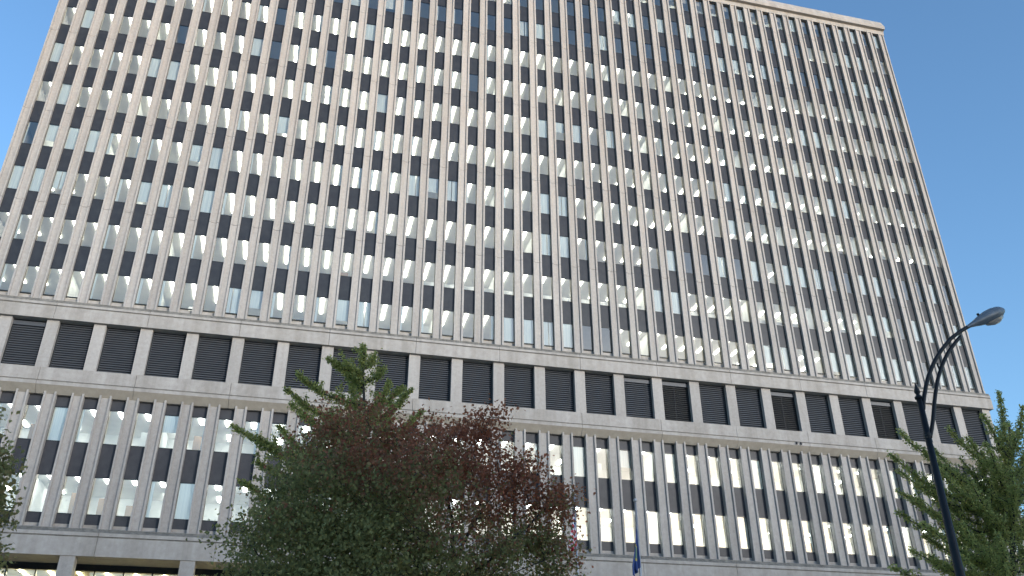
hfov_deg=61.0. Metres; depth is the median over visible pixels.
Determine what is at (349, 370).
ginkgo tree
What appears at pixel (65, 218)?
window
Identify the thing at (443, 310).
window
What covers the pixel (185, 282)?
window
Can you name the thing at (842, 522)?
window
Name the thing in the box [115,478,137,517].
window
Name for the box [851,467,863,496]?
window
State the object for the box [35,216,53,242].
window
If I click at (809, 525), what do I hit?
window
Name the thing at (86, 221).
window
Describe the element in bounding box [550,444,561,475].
window
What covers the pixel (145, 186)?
window
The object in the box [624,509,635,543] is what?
window
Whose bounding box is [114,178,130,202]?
window
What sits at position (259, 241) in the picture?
window
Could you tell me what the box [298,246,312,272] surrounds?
window
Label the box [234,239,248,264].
window
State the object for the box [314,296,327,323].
window
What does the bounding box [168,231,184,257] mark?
window
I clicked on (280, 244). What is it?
window
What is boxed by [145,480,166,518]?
window
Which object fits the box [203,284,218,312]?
window
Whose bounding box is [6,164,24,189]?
window
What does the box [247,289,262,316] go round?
window
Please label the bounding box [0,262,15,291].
window
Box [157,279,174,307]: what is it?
window
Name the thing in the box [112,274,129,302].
window
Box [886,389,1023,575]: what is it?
ginkgo tree
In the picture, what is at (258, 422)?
window
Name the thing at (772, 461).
window
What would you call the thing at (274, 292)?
window
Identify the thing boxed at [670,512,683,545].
window
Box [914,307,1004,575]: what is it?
street lamp
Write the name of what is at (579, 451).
window
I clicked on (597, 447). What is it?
window
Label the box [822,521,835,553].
window
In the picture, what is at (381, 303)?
window
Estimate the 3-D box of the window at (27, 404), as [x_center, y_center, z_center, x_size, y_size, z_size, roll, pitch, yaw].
[-30.427,8.450,54.875,1.000,2.341,0.080,7,-29,-12]
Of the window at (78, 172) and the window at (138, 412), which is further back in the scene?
the window at (78, 172)
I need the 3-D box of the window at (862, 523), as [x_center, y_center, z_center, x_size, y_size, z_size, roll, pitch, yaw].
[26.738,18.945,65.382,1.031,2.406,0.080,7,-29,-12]
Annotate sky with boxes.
[0,0,1023,516]
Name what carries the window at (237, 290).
in the office building
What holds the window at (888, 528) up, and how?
in the office building
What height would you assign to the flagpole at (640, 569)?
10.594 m
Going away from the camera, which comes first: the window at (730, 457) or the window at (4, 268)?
the window at (4, 268)
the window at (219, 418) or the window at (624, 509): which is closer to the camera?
the window at (219, 418)
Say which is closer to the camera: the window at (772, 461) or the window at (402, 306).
the window at (402, 306)
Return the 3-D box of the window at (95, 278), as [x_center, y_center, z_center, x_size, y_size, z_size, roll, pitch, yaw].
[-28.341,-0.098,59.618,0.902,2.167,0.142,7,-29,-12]
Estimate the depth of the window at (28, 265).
58.50 m
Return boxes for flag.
[568,510,576,552]
[632,526,640,575]
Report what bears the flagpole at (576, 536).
on the terrace
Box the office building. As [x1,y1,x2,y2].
[0,0,1023,575]
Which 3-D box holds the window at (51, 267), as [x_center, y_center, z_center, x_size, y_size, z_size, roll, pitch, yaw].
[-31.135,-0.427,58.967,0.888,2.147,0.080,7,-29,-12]
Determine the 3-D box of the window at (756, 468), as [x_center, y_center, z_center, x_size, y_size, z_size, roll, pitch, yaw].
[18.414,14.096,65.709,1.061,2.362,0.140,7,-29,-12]
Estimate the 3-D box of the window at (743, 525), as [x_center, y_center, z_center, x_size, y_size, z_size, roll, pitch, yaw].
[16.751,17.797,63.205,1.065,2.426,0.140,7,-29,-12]
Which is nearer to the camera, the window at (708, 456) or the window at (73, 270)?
the window at (73, 270)
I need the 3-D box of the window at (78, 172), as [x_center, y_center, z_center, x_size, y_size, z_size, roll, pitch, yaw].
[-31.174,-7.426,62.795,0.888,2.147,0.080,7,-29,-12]
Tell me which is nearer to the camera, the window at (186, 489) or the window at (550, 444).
the window at (186, 489)
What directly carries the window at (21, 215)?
in the office building
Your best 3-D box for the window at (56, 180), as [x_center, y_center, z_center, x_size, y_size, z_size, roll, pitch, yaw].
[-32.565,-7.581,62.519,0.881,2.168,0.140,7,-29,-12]
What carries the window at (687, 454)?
in the office building
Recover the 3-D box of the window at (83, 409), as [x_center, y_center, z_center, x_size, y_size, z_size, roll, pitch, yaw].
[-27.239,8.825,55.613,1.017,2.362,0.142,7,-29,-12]
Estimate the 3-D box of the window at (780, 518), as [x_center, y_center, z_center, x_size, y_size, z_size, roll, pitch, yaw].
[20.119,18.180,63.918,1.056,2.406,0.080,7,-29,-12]
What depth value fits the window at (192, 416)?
57.14 m
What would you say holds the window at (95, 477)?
in the office building
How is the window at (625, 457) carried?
in the office building
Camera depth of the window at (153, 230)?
62.15 m
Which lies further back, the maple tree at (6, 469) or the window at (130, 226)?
the window at (130, 226)
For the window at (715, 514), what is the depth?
62.89 m
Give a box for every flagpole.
[573,491,578,575]
[633,498,641,575]
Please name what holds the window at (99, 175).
in the office building
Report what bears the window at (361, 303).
in the office building
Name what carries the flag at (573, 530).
attached to the flagpole at (576, 536)
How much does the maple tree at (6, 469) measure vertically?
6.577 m
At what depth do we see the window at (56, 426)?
55.29 m
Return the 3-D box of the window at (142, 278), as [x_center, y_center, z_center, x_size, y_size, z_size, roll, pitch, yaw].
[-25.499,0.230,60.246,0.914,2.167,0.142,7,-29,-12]
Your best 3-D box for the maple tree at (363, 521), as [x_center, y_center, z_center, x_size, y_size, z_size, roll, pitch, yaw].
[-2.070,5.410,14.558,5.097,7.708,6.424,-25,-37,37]
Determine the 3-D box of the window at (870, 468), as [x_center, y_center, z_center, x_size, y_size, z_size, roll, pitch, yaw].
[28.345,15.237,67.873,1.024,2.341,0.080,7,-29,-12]
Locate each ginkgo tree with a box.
[228,342,439,543]
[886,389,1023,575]
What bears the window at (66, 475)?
in the office building
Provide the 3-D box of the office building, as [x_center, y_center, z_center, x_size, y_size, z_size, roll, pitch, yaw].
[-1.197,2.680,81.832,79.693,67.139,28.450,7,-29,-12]
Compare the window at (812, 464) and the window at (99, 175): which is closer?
the window at (99, 175)
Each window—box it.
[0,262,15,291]
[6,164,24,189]
[13,213,31,239]
[17,404,39,439]
[20,265,38,293]
[22,0,1018,563]
[27,473,50,512]
[28,167,45,191]
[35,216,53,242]
[43,267,61,295]
[46,406,67,441]
[50,169,66,194]
[57,218,75,244]
[57,475,79,514]
[66,270,84,298]
[71,172,88,197]
[74,408,95,443]
[80,221,97,247]
[86,477,108,515]
[89,272,106,300]
[93,175,109,200]
[102,223,118,249]
[102,410,123,445]
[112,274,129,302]
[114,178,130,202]
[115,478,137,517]
[124,226,140,252]
[130,412,151,447]
[135,277,151,305]
[136,180,151,205]
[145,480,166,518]
[146,229,162,255]
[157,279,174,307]
[158,414,178,449]
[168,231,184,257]
[173,482,194,520]
[180,282,196,309]
[186,416,205,450]
[190,234,205,259]
[202,484,222,521]
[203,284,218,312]
[212,236,227,262]
[214,418,232,452]
[225,286,240,314]
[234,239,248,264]
[241,420,259,454]
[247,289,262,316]
[255,241,270,267]
[270,291,284,318]
[277,244,291,269]
[292,294,306,321]
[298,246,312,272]
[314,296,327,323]
[319,249,333,274]
[335,298,349,325]
[357,300,370,327]
[379,303,391,329]
[400,305,412,332]
[421,307,432,334]
[442,310,453,336]
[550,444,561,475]
[573,445,585,477]
[576,506,588,540]
[597,447,608,478]
[600,507,612,542]
[620,449,631,480]
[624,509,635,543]
[642,451,654,482]
[647,510,659,544]
[665,452,677,483]
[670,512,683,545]
[687,454,699,485]
[693,513,705,547]
[708,456,720,486]
[715,514,728,548]
[730,457,742,488]
[737,516,750,549]
[751,459,763,489]
[759,517,772,550]
[772,461,784,490]
[780,518,793,551]
[792,462,804,492]
[801,520,814,552]
[812,464,824,493]
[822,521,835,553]
[832,465,844,495]
[842,522,855,554]
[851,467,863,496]
[862,523,875,555]
[870,468,882,497]
[882,525,895,556]
[889,470,901,498]
[901,526,914,557]
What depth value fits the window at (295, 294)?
62.32 m
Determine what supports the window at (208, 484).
in the office building
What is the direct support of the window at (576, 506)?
in the office building
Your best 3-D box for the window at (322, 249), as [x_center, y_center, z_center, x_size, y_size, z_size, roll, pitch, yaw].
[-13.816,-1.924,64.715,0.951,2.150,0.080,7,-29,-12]
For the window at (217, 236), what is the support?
in the office building
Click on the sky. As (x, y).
(958, 65)
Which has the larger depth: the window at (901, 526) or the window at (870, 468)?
the window at (870, 468)
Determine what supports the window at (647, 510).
in the office building
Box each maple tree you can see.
[0,407,27,575]
[185,390,596,575]
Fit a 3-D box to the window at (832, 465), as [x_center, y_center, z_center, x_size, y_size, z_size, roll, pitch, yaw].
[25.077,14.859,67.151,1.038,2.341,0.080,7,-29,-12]
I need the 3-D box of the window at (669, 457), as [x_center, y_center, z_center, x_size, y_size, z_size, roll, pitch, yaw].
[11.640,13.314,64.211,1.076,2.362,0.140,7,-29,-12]
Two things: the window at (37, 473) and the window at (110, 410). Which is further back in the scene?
the window at (110, 410)
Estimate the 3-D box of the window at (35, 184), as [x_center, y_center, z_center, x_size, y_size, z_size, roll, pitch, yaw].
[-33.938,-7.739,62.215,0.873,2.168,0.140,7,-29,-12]
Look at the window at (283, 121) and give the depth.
73.04 m
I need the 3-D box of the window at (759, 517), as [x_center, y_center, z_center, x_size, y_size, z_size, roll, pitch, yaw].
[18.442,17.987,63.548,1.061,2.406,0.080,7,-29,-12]
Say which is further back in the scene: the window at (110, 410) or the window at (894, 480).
the window at (894, 480)
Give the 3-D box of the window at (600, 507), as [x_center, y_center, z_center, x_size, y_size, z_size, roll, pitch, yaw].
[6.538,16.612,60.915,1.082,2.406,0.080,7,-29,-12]
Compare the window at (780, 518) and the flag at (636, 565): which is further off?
the window at (780, 518)
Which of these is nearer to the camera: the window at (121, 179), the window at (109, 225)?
the window at (109, 225)
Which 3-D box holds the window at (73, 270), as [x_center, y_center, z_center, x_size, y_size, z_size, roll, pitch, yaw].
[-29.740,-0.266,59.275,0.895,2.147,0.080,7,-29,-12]
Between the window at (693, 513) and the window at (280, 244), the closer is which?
the window at (693, 513)
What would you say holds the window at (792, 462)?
in the office building
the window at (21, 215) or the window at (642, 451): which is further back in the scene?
the window at (642, 451)
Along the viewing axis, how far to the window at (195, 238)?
62.81 m
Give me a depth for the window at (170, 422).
56.99 m
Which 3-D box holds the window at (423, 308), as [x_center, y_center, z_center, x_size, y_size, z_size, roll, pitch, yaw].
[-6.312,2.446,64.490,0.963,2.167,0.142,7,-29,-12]
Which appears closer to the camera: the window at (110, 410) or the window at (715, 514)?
the window at (110, 410)

